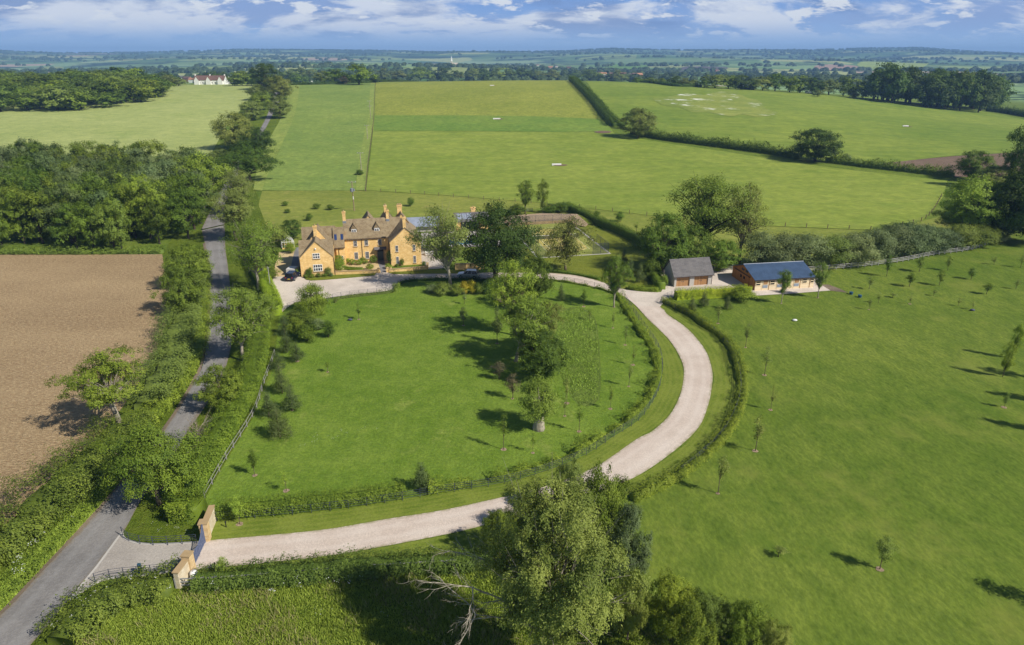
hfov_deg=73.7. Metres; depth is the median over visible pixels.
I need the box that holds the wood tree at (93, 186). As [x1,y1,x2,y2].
[75,182,126,239]
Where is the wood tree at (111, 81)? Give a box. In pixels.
[90,77,132,94]
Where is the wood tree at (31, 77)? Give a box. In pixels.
[8,75,44,84]
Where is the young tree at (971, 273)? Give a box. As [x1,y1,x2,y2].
[968,267,977,277]
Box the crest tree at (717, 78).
[700,74,733,87]
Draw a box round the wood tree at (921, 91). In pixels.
[911,72,949,107]
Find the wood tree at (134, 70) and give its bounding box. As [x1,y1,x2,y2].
[125,67,158,76]
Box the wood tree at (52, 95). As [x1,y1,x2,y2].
[39,83,74,107]
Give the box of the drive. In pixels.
[195,272,712,568]
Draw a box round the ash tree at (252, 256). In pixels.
[220,213,285,289]
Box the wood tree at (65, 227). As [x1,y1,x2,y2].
[47,201,96,248]
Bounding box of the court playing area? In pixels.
[533,229,586,250]
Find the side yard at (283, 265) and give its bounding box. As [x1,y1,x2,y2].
[273,251,293,276]
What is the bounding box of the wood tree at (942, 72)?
[922,69,961,106]
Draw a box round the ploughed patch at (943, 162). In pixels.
[888,153,1022,176]
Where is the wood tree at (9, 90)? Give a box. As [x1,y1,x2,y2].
[0,86,17,107]
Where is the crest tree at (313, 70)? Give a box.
[300,69,323,76]
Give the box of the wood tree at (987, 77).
[972,72,1004,110]
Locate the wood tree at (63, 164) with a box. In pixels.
[46,160,77,179]
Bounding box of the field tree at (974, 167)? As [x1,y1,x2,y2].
[946,150,1000,177]
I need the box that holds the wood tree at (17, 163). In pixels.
[3,157,26,188]
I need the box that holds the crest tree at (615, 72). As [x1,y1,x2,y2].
[609,69,623,77]
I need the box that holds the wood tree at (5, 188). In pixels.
[0,182,38,238]
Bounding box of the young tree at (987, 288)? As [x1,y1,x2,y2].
[982,283,994,293]
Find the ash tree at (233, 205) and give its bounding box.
[202,188,254,240]
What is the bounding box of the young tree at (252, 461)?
[246,447,260,474]
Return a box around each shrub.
[260,224,291,246]
[261,237,280,264]
[266,265,280,277]
[279,308,303,321]
[284,242,297,252]
[285,314,304,336]
[295,322,318,341]
[297,311,322,323]
[311,318,324,329]
[318,321,338,336]
[324,266,331,274]
[355,169,363,174]
[386,250,394,262]
[424,284,435,292]
[433,281,451,294]
[451,283,464,294]
[456,281,471,293]
[467,279,475,292]
[474,282,483,293]
[479,279,494,293]
[510,203,527,214]
[540,203,557,212]
[550,203,574,212]
[639,258,661,278]
[720,285,758,301]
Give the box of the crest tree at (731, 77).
[719,74,744,88]
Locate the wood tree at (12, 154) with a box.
[2,147,21,165]
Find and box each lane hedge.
[158,291,271,511]
[163,487,207,525]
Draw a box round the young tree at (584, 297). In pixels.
[580,288,587,301]
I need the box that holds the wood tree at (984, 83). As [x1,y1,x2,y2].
[967,80,1002,111]
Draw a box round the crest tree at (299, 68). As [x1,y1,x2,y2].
[295,66,308,75]
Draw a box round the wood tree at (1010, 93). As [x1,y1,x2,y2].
[993,76,1019,106]
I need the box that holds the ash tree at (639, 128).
[617,106,658,137]
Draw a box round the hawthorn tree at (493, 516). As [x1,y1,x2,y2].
[478,507,517,556]
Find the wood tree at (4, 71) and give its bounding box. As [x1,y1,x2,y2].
[0,69,18,75]
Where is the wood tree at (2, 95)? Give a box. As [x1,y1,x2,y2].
[0,87,21,111]
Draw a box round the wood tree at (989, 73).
[975,71,1008,104]
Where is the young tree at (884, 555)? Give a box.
[873,535,900,568]
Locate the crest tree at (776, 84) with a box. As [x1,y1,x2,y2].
[765,73,790,90]
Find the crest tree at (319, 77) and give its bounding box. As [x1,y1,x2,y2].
[312,71,330,81]
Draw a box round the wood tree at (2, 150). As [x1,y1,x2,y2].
[0,145,15,173]
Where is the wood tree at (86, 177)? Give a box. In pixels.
[70,170,119,224]
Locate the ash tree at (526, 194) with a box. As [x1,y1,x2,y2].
[514,179,536,213]
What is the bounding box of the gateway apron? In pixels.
[76,536,197,593]
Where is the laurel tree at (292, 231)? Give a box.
[277,219,300,238]
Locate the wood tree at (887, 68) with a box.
[882,63,913,100]
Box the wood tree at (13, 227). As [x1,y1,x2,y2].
[0,190,46,243]
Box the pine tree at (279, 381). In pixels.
[269,361,293,393]
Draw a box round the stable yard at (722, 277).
[624,268,829,306]
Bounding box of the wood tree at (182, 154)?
[166,148,194,161]
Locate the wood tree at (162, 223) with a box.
[141,196,170,243]
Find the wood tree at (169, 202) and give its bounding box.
[156,186,205,238]
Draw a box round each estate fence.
[93,562,176,581]
[120,527,196,544]
[215,291,662,519]
[327,286,393,300]
[553,275,622,294]
[661,298,740,468]
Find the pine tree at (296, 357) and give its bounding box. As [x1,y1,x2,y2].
[283,340,305,361]
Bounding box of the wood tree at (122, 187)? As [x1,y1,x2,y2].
[102,182,155,237]
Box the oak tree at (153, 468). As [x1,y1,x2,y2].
[91,416,211,505]
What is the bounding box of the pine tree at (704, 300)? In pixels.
[697,290,709,306]
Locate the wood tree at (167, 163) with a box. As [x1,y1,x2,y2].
[144,157,185,192]
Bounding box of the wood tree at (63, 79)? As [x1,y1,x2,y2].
[48,76,71,84]
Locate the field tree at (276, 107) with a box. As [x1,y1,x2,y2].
[265,94,292,117]
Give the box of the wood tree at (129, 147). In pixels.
[123,142,147,157]
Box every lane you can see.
[0,225,232,644]
[202,92,277,228]
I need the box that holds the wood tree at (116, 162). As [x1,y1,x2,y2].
[104,157,138,171]
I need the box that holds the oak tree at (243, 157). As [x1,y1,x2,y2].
[214,139,284,180]
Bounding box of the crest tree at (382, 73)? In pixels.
[374,68,395,78]
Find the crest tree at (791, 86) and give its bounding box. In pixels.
[779,76,803,91]
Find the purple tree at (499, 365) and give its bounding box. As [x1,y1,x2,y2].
[490,361,506,378]
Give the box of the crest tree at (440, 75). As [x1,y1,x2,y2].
[430,67,462,79]
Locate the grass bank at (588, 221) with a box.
[578,214,596,224]
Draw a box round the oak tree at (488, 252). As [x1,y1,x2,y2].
[450,197,546,282]
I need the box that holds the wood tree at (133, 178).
[113,170,139,214]
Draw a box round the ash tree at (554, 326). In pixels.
[530,300,567,339]
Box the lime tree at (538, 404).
[516,372,564,431]
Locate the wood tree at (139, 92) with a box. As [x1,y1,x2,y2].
[117,77,159,101]
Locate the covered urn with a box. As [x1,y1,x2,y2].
[190,569,196,579]
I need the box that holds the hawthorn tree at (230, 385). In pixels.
[191,361,243,411]
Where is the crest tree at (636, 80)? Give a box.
[631,77,641,82]
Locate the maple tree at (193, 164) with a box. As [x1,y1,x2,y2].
[167,150,236,211]
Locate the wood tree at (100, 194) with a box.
[82,188,126,243]
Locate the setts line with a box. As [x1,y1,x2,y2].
[71,533,120,596]
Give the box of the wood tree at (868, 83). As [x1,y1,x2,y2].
[860,72,881,98]
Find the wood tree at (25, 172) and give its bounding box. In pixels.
[9,168,42,186]
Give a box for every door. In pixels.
[378,251,383,259]
[676,278,682,285]
[682,277,688,285]
[694,276,700,284]
[700,276,707,284]
[762,281,768,289]
[793,279,799,287]
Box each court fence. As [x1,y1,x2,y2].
[518,214,576,224]
[529,242,561,256]
[593,234,608,253]
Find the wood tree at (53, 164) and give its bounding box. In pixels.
[46,160,62,174]
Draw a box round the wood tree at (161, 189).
[160,187,192,222]
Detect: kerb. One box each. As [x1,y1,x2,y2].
[74,570,172,597]
[120,531,198,544]
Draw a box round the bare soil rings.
[236,297,1006,571]
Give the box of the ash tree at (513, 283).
[484,256,538,335]
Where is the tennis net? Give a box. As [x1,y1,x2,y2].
[540,234,578,238]
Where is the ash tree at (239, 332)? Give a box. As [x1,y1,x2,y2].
[203,283,279,360]
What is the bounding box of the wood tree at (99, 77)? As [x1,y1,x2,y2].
[91,75,112,80]
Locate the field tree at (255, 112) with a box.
[239,100,264,119]
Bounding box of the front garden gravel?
[335,260,391,271]
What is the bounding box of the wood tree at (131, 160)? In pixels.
[109,154,141,176]
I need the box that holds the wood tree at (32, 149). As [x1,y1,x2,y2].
[23,138,47,158]
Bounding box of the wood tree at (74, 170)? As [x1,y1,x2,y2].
[54,165,85,182]
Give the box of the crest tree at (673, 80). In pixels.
[666,76,681,83]
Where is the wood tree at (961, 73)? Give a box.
[946,68,975,108]
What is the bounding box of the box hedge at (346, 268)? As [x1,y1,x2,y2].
[344,267,363,269]
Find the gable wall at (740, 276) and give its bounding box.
[734,267,749,285]
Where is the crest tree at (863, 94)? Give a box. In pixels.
[851,82,870,97]
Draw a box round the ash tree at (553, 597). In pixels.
[399,462,657,644]
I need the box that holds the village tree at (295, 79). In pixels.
[287,73,303,82]
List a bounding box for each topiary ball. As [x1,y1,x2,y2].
[365,263,373,269]
[369,255,377,262]
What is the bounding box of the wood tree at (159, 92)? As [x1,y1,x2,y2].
[142,79,170,96]
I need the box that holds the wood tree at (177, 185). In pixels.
[161,172,212,229]
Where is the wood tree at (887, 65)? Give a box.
[868,61,895,99]
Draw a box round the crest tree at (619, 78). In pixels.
[614,74,628,80]
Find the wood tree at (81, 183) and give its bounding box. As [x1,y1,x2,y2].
[66,174,100,199]
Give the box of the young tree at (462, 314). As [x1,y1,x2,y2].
[458,306,468,324]
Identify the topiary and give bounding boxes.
[334,254,344,264]
[334,259,345,270]
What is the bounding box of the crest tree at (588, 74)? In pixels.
[578,69,605,80]
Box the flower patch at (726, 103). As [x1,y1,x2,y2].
[653,91,776,116]
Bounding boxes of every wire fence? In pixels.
[365,83,375,190]
[367,188,871,229]
[902,193,941,223]
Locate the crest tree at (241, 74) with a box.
[232,71,248,85]
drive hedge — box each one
[215,480,407,521]
[333,288,393,302]
[392,282,399,291]
[397,275,506,284]
[425,288,663,494]
[544,269,600,279]
[551,276,612,293]
[628,296,749,502]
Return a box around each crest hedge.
[290,80,377,84]
[376,78,566,81]
[579,78,701,86]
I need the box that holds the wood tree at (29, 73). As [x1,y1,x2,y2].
[15,71,38,76]
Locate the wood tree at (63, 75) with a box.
[55,73,72,78]
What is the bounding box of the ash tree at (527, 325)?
[495,294,561,361]
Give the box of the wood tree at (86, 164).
[70,159,104,176]
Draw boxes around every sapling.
[213,556,225,570]
[228,493,247,523]
[280,469,287,490]
[303,213,313,219]
[312,203,321,208]
[407,197,414,205]
[498,413,508,448]
[530,430,535,444]
[563,378,570,395]
[575,402,584,427]
[608,384,613,408]
[614,211,624,220]
[628,364,633,378]
[714,305,722,318]
[716,454,730,491]
[743,323,751,346]
[751,415,765,450]
[761,346,772,374]
[770,385,777,409]
[772,545,791,556]
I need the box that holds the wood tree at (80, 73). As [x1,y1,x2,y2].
[64,70,86,83]
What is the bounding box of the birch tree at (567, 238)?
[542,215,600,270]
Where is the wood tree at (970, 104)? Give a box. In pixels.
[964,80,990,108]
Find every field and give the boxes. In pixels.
[0,84,253,160]
[0,254,169,524]
[84,64,186,73]
[262,83,374,190]
[366,85,946,229]
[431,64,500,73]
[513,65,587,72]
[586,81,1023,161]
[608,64,648,68]
[659,71,761,80]
[682,66,726,70]
[815,64,857,69]
[857,61,928,68]
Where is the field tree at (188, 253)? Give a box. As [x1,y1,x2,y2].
[161,242,214,281]
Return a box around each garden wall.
[335,269,377,274]
[389,262,428,271]
[455,263,483,269]
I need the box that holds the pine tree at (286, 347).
[272,326,293,352]
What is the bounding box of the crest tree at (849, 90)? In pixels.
[841,79,867,96]
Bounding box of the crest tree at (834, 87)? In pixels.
[821,79,843,94]
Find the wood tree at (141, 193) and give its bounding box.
[121,189,156,222]
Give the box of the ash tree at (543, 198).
[535,178,550,212]
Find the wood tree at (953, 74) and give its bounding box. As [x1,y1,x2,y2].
[940,69,967,106]
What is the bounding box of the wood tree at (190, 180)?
[175,169,220,223]
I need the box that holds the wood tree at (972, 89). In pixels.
[948,74,983,110]
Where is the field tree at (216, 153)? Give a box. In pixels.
[208,149,232,162]
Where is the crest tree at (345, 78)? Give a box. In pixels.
[338,75,349,83]
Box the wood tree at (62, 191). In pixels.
[33,178,83,243]
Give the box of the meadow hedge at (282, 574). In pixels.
[189,541,490,594]
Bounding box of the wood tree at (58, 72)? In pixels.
[50,71,75,76]
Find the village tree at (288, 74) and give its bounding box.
[285,73,294,82]
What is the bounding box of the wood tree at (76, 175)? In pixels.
[69,170,96,189]
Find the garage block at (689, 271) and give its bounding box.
[663,257,713,286]
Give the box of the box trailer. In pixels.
[286,266,297,272]
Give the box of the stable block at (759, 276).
[731,261,815,290]
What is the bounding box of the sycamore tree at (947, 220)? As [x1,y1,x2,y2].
[930,202,972,229]
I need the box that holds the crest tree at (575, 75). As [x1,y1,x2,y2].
[567,73,580,78]
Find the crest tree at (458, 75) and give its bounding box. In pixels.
[453,72,463,78]
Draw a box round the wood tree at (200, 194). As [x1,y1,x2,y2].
[178,166,212,219]
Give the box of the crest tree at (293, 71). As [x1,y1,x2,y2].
[278,68,306,80]
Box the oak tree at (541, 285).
[521,250,555,297]
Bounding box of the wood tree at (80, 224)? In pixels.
[61,199,109,248]
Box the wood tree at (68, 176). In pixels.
[52,171,85,204]
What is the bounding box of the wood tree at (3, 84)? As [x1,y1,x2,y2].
[0,79,27,93]
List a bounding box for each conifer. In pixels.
[407,460,433,494]
[556,282,565,300]
[619,248,628,266]
[624,256,638,275]
[634,263,647,282]
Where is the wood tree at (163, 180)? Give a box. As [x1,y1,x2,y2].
[151,177,169,193]
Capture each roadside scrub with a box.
[0,404,160,570]
[0,470,121,604]
[119,249,210,409]
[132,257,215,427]
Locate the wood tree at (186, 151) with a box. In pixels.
[170,148,202,175]
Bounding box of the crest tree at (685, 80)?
[678,78,690,84]
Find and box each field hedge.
[569,75,617,126]
[628,126,802,158]
[825,151,957,176]
[985,102,1023,116]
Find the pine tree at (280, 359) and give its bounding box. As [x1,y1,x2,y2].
[267,350,287,370]
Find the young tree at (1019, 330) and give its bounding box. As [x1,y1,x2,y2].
[1011,324,1023,351]
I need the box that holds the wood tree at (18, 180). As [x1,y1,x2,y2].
[0,169,24,221]
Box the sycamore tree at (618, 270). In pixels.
[601,254,635,306]
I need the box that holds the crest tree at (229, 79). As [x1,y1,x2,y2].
[225,72,238,85]
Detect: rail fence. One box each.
[173,560,452,588]
[203,350,274,497]
[810,234,999,270]
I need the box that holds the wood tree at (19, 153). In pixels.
[7,151,27,162]
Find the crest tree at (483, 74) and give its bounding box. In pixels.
[476,68,489,78]
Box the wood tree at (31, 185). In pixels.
[15,164,68,227]
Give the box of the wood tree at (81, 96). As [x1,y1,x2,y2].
[53,87,104,109]
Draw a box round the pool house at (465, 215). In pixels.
[452,206,487,229]
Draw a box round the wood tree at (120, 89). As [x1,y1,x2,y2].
[84,81,129,102]
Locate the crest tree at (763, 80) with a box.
[756,76,774,90]
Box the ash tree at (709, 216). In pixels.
[661,172,755,256]
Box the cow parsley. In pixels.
[12,380,362,626]
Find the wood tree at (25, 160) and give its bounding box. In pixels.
[9,153,34,171]
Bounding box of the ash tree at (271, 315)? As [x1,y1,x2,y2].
[251,301,278,324]
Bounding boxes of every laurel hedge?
[628,284,658,291]
[640,262,667,289]
[674,283,752,299]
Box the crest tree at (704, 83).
[697,79,710,87]
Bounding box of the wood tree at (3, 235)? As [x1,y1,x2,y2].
[0,215,11,241]
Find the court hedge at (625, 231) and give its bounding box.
[562,201,647,248]
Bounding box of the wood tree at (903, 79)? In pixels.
[879,63,915,102]
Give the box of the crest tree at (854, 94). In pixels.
[850,92,859,97]
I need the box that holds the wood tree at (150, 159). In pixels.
[137,154,163,172]
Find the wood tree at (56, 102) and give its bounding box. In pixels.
[20,85,80,109]
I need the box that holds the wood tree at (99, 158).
[94,150,123,178]
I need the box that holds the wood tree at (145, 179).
[128,173,161,213]
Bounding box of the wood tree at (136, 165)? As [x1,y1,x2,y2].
[123,161,145,174]
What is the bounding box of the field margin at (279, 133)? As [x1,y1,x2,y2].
[253,85,299,190]
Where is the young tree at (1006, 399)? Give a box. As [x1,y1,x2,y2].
[1003,392,1010,405]
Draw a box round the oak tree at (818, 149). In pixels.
[788,127,845,160]
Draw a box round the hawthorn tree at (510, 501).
[503,494,541,528]
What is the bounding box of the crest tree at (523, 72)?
[511,68,536,76]
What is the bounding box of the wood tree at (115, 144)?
[100,140,120,154]
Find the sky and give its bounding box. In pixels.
[0,0,1023,52]
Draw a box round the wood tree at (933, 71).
[923,68,946,75]
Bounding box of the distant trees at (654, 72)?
[0,47,1023,84]
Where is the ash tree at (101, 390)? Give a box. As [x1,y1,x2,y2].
[44,343,146,422]
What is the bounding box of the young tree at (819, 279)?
[808,261,832,297]
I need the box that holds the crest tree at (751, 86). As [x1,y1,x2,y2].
[748,78,763,88]
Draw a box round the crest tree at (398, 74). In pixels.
[391,70,406,78]
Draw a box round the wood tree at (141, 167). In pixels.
[132,163,161,177]
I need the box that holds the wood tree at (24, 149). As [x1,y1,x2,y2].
[13,135,39,155]
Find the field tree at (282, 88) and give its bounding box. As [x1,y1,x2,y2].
[263,74,298,96]
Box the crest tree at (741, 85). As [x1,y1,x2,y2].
[730,74,761,88]
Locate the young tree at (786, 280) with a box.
[777,269,792,303]
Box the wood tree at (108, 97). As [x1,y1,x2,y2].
[92,92,132,107]
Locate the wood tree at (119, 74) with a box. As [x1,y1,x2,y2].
[108,72,135,78]
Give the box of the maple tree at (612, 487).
[571,458,631,554]
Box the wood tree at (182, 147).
[166,144,197,167]
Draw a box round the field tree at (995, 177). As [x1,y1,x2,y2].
[976,165,1019,186]
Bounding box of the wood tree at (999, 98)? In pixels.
[984,86,1005,108]
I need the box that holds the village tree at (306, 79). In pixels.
[300,75,308,82]
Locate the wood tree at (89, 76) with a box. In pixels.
[72,73,99,80]
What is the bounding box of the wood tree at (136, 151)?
[123,148,152,163]
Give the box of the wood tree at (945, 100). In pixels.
[930,78,963,108]
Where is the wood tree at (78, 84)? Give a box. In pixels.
[70,82,99,94]
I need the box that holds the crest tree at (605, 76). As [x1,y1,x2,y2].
[597,74,613,80]
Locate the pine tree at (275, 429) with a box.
[263,406,298,441]
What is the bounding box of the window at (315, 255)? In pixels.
[312,253,320,258]
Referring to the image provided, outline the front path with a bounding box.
[378,260,385,272]
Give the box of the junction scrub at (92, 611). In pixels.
[33,552,180,644]
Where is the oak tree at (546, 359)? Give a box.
[512,327,580,378]
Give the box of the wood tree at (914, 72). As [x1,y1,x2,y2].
[901,69,934,103]
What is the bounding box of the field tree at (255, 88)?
[242,84,266,97]
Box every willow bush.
[736,228,784,262]
[762,229,812,261]
[786,232,840,266]
[807,232,859,265]
[836,230,886,264]
[849,227,897,262]
[872,220,920,258]
[884,219,941,256]
[907,222,951,254]
[928,225,966,251]
[937,223,981,248]
[963,222,1004,245]
[977,224,1020,241]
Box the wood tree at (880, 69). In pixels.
[865,67,889,99]
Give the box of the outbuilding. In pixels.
[407,216,438,231]
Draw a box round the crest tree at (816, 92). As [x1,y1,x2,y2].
[812,90,822,95]
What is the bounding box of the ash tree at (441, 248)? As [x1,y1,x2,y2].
[401,202,489,289]
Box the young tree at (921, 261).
[914,256,925,270]
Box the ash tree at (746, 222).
[721,180,773,263]
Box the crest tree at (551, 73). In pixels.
[542,70,559,77]
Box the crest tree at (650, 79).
[641,77,656,82]
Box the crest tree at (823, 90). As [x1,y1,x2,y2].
[814,82,828,93]
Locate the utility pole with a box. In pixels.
[350,181,355,210]
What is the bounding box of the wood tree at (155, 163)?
[142,158,172,172]
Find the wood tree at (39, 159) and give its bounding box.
[24,152,61,187]
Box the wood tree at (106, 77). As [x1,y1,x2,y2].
[93,75,124,82]
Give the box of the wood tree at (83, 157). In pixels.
[74,154,96,169]
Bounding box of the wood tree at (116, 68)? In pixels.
[105,67,130,72]
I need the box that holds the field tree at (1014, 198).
[967,167,1023,235]
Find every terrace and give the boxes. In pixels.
[421,230,499,248]
[421,249,442,268]
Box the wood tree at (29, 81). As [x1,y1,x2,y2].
[21,74,68,85]
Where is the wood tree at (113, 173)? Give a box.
[102,166,132,184]
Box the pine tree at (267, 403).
[258,391,283,417]
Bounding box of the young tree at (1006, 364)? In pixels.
[999,340,1018,376]
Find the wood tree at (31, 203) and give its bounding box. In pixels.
[13,185,56,243]
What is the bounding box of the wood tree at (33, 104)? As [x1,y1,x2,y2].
[16,91,45,108]
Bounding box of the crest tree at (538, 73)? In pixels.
[532,70,547,77]
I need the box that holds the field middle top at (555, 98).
[375,80,597,118]
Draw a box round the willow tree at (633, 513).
[600,500,652,584]
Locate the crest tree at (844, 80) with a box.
[835,75,855,95]
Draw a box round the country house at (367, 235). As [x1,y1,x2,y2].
[298,203,421,276]
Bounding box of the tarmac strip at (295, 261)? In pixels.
[291,247,299,268]
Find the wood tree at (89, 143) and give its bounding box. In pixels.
[67,140,102,160]
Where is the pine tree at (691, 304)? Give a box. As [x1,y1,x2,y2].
[688,296,698,313]
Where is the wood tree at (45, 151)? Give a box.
[32,141,74,168]
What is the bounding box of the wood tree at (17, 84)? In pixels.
[6,82,23,89]
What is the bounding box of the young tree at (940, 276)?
[936,269,947,284]
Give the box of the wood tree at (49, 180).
[34,172,59,216]
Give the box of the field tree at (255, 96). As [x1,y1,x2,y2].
[248,92,269,109]
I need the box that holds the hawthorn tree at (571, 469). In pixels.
[552,457,583,494]
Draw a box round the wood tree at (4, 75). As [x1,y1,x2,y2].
[0,74,12,81]
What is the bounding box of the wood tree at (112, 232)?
[89,200,134,250]
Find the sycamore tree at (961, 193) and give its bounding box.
[938,175,1015,227]
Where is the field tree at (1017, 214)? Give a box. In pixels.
[998,169,1023,237]
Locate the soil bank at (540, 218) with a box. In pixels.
[499,213,587,226]
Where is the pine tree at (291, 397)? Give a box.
[279,384,302,410]
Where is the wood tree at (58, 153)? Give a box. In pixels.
[47,149,75,160]
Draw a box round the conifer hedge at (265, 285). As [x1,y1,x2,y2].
[249,264,283,315]
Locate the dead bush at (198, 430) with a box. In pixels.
[179,407,212,444]
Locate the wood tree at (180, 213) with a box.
[166,190,206,230]
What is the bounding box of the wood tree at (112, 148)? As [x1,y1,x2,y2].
[93,144,123,167]
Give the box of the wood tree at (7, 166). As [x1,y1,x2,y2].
[0,163,14,175]
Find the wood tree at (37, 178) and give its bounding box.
[23,171,58,187]
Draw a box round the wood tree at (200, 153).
[164,150,214,175]
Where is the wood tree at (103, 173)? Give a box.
[77,158,115,177]
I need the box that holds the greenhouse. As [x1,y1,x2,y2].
[280,235,294,248]
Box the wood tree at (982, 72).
[972,67,993,75]
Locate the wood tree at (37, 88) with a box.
[14,87,47,100]
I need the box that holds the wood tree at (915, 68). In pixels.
[902,66,928,102]
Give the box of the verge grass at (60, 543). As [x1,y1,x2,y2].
[0,448,137,610]
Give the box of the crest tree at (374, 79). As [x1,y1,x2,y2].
[366,75,379,82]
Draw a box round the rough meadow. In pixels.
[32,548,725,644]
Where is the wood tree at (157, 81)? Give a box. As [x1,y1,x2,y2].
[142,75,170,91]
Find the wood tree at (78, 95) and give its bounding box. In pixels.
[62,88,95,106]
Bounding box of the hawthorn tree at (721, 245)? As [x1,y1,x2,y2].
[703,238,745,268]
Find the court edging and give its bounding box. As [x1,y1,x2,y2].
[524,223,610,257]
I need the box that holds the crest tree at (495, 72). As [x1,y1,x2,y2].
[489,67,514,76]
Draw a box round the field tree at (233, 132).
[208,110,253,146]
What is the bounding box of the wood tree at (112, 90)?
[78,81,119,103]
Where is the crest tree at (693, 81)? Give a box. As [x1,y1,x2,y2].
[688,79,697,84]
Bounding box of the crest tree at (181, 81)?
[173,77,188,85]
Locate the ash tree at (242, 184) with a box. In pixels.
[217,167,256,209]
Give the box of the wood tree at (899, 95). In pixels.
[887,73,914,102]
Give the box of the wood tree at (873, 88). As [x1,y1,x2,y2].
[864,68,891,100]
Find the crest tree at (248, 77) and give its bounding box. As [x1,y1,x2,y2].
[242,73,254,85]
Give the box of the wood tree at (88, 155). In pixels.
[71,152,102,173]
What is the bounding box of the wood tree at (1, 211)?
[0,206,14,244]
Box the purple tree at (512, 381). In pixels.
[504,373,520,398]
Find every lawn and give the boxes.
[205,279,660,507]
[304,273,375,280]
[389,270,460,273]
[497,210,654,289]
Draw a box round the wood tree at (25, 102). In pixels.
[3,89,41,109]
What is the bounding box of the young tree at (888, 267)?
[884,254,894,275]
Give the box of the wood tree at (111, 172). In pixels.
[105,162,134,196]
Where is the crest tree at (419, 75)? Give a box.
[407,66,434,79]
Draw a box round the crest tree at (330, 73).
[322,68,347,81]
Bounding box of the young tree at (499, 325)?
[488,307,503,334]
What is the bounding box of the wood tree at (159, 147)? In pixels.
[124,138,167,164]
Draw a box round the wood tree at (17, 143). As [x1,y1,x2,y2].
[8,140,32,156]
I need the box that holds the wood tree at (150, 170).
[133,166,165,189]
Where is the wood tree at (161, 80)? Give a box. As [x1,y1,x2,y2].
[139,77,174,89]
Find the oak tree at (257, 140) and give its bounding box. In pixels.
[235,126,276,150]
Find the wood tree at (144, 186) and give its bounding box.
[116,171,168,238]
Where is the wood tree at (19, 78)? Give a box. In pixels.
[1,76,28,84]
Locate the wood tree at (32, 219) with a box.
[5,192,56,241]
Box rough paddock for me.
[259,190,998,271]
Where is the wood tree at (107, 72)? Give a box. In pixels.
[92,70,113,74]
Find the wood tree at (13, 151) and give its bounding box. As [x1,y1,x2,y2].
[5,146,20,158]
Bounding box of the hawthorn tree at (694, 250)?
[664,222,716,257]
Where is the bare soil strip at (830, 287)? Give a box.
[823,284,847,292]
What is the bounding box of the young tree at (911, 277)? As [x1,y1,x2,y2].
[904,271,919,286]
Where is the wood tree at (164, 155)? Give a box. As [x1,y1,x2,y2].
[154,152,180,163]
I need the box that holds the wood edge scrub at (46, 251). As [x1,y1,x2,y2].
[0,242,164,254]
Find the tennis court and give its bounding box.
[512,223,607,256]
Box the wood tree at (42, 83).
[30,80,59,91]
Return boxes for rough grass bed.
[556,307,600,405]
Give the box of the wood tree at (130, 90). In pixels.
[122,82,152,99]
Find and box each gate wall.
[171,550,196,588]
[197,505,215,541]
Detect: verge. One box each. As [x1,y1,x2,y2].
[0,185,279,644]
[191,304,737,583]
[208,83,290,182]
[211,298,683,539]
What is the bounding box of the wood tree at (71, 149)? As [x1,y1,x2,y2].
[55,143,95,158]
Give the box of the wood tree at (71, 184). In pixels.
[58,181,83,216]
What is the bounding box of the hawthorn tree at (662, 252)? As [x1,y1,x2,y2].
[628,210,694,270]
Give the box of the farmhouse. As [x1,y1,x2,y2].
[193,74,227,84]
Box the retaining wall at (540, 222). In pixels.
[509,220,576,224]
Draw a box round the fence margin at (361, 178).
[355,83,374,189]
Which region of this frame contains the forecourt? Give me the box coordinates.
[273,272,409,311]
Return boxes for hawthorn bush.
[606,567,651,639]
[643,566,700,630]
[649,595,719,644]
[688,586,737,644]
[718,597,777,644]
[747,617,796,644]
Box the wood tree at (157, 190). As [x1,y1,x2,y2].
[140,180,170,216]
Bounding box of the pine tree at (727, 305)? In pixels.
[723,296,732,308]
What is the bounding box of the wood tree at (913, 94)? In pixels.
[906,77,938,106]
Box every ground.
[0,48,1023,644]
[595,131,610,132]
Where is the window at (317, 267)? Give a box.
[313,264,322,271]
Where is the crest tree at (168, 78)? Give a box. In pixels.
[161,75,177,84]
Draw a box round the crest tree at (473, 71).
[464,67,480,80]
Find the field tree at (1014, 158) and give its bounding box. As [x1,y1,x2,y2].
[998,124,1023,171]
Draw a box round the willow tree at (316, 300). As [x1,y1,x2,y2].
[292,280,333,316]
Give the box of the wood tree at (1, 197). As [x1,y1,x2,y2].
[0,191,5,222]
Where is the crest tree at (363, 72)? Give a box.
[337,63,378,84]
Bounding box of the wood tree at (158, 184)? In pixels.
[140,180,170,218]
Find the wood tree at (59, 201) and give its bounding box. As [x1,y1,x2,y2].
[48,196,87,241]
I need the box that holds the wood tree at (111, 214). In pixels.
[87,195,129,246]
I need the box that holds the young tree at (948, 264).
[945,255,952,270]
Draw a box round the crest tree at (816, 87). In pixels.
[796,77,827,93]
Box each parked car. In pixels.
[285,270,300,280]
[457,269,479,278]
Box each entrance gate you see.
[193,546,199,562]
[197,524,205,554]
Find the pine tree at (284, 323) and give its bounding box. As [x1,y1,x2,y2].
[275,316,288,334]
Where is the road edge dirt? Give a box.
[0,243,209,614]
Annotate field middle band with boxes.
[374,115,611,131]
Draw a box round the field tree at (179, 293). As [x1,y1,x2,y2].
[149,262,211,311]
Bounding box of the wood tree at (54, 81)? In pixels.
[35,80,72,92]
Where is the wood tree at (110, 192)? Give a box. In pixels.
[101,179,138,234]
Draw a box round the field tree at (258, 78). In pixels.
[248,62,280,86]

